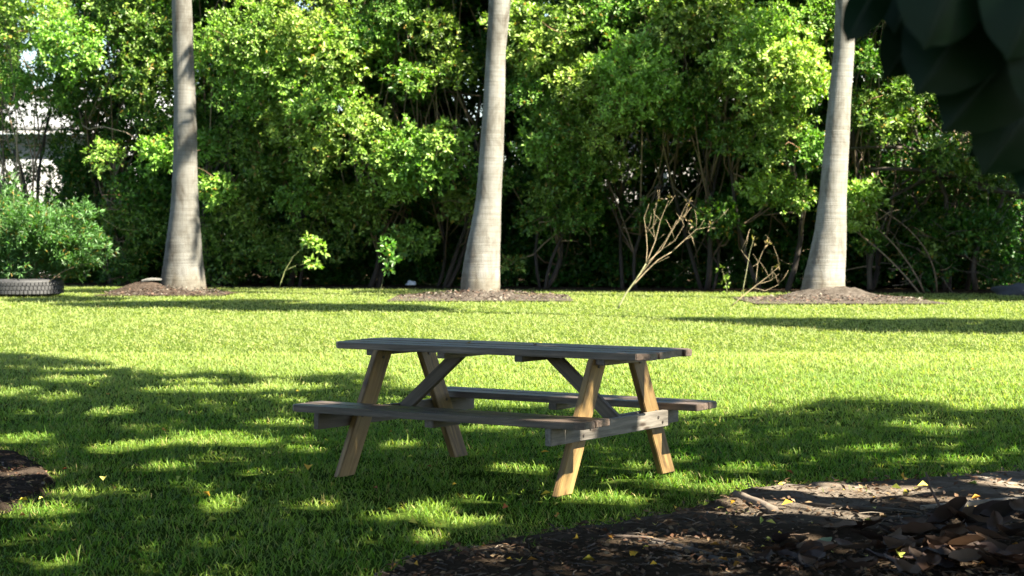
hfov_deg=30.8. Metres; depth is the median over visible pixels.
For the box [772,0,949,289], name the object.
hedge tree
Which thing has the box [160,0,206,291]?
royal palm
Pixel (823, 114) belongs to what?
back tree
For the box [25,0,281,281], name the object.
back tree
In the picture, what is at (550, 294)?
wood chips
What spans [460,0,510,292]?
royal palm
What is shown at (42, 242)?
bush
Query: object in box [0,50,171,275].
white house
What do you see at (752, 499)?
fallen branch
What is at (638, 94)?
hedge tree
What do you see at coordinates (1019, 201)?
back tree
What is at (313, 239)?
sapling
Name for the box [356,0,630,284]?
back tree
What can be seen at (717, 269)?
sapling
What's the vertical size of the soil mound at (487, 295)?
0.235 m
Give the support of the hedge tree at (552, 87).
on the earth under hedge
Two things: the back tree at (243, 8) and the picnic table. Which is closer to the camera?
the picnic table
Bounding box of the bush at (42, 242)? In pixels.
[0,170,119,296]
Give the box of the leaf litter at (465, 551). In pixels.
[0,452,1023,575]
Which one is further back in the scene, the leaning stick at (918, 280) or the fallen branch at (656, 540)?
the leaning stick at (918, 280)
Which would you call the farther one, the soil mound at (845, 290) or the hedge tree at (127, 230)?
the hedge tree at (127, 230)
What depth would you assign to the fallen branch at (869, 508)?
9.10 m
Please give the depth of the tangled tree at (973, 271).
46.64 m
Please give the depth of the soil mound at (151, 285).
44.55 m
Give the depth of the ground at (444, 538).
14.35 m
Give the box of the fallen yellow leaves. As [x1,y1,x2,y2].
[8,334,1017,568]
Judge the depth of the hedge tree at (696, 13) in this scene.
48.71 m
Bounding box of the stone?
[990,283,1023,295]
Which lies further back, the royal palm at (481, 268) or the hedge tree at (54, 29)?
the hedge tree at (54, 29)
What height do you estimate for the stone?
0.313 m
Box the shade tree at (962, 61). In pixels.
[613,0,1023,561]
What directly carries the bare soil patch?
on the ground at (444, 538)
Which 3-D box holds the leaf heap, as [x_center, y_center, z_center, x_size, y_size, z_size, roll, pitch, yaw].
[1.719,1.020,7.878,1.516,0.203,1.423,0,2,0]
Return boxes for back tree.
[0,12,52,268]
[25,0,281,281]
[197,0,476,282]
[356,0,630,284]
[537,0,807,285]
[675,0,972,287]
[849,22,1023,286]
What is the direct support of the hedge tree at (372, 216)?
on the earth under hedge
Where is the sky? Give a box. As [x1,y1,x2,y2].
[17,0,1018,240]
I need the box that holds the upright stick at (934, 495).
[925,472,996,538]
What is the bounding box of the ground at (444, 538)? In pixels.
[0,286,1023,575]
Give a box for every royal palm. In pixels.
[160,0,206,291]
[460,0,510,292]
[800,0,854,289]
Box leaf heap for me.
[749,496,1023,574]
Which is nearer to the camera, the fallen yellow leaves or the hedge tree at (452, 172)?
the fallen yellow leaves
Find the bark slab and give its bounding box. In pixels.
[142,278,161,281]
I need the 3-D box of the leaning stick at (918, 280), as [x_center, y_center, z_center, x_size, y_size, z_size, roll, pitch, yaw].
[9.594,-0.721,46.008,1.341,1.684,0.074,0,2,-6]
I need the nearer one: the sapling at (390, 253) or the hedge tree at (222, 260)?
the sapling at (390, 253)
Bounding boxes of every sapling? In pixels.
[279,231,330,286]
[376,235,402,300]
[715,265,730,293]
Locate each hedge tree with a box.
[0,0,122,281]
[34,0,198,284]
[128,0,299,285]
[205,0,403,285]
[293,0,465,286]
[355,0,542,286]
[471,0,648,288]
[542,0,733,288]
[622,0,787,289]
[691,0,878,290]
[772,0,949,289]
[854,52,1023,291]
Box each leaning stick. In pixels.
[856,231,919,292]
[873,225,924,292]
[878,208,937,291]
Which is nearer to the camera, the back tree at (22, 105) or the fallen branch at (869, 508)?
the fallen branch at (869, 508)
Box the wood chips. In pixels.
[103,284,926,301]
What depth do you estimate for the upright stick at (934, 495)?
8.50 m
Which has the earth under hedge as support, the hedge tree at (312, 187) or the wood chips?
the hedge tree at (312, 187)
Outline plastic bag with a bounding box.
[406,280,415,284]
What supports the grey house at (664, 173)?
on the ground at (444, 538)
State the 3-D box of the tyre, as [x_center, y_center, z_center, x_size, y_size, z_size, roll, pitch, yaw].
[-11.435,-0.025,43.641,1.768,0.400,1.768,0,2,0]
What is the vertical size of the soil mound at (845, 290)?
0.400 m
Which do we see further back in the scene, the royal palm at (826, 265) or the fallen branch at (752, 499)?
the royal palm at (826, 265)
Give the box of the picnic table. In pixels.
[293,337,716,496]
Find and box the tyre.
[0,278,63,295]
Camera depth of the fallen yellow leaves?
8.69 m
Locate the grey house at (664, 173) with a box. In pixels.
[603,81,865,278]
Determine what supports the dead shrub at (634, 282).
on the ground at (444, 538)
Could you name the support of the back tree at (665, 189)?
on the earth under hedge
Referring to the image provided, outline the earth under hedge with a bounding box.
[40,273,1013,293]
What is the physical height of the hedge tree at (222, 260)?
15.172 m
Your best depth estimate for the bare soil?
8.31 m
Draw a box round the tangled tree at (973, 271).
[850,107,1023,293]
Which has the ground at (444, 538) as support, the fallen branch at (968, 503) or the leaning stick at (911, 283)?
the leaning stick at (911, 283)
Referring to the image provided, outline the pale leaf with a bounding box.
[818,537,831,540]
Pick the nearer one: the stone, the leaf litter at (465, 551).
the leaf litter at (465, 551)
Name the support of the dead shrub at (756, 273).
on the ground at (444, 538)
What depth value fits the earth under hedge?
51.09 m
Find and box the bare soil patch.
[0,450,55,512]
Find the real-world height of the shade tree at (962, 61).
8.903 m
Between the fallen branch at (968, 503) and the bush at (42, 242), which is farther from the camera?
the bush at (42, 242)
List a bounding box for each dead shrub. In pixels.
[617,189,720,308]
[731,232,785,306]
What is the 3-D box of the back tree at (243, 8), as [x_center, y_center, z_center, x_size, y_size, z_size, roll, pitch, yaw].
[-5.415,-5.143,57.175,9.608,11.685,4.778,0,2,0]
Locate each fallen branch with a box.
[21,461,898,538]
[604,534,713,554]
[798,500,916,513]
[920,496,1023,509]
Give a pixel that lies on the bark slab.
(147, 279)
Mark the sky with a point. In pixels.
(26, 56)
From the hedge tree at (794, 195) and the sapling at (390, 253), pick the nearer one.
the sapling at (390, 253)
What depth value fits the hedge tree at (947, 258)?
46.86 m
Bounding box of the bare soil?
[380,471,1023,575]
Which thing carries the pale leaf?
on the bare soil
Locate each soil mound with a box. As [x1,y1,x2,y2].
[97,281,236,295]
[387,290,573,301]
[733,286,949,303]
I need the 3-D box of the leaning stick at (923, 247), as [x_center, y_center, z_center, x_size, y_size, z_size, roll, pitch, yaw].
[9.806,-0.978,46.124,1.905,2.188,0.284,0,2,-18]

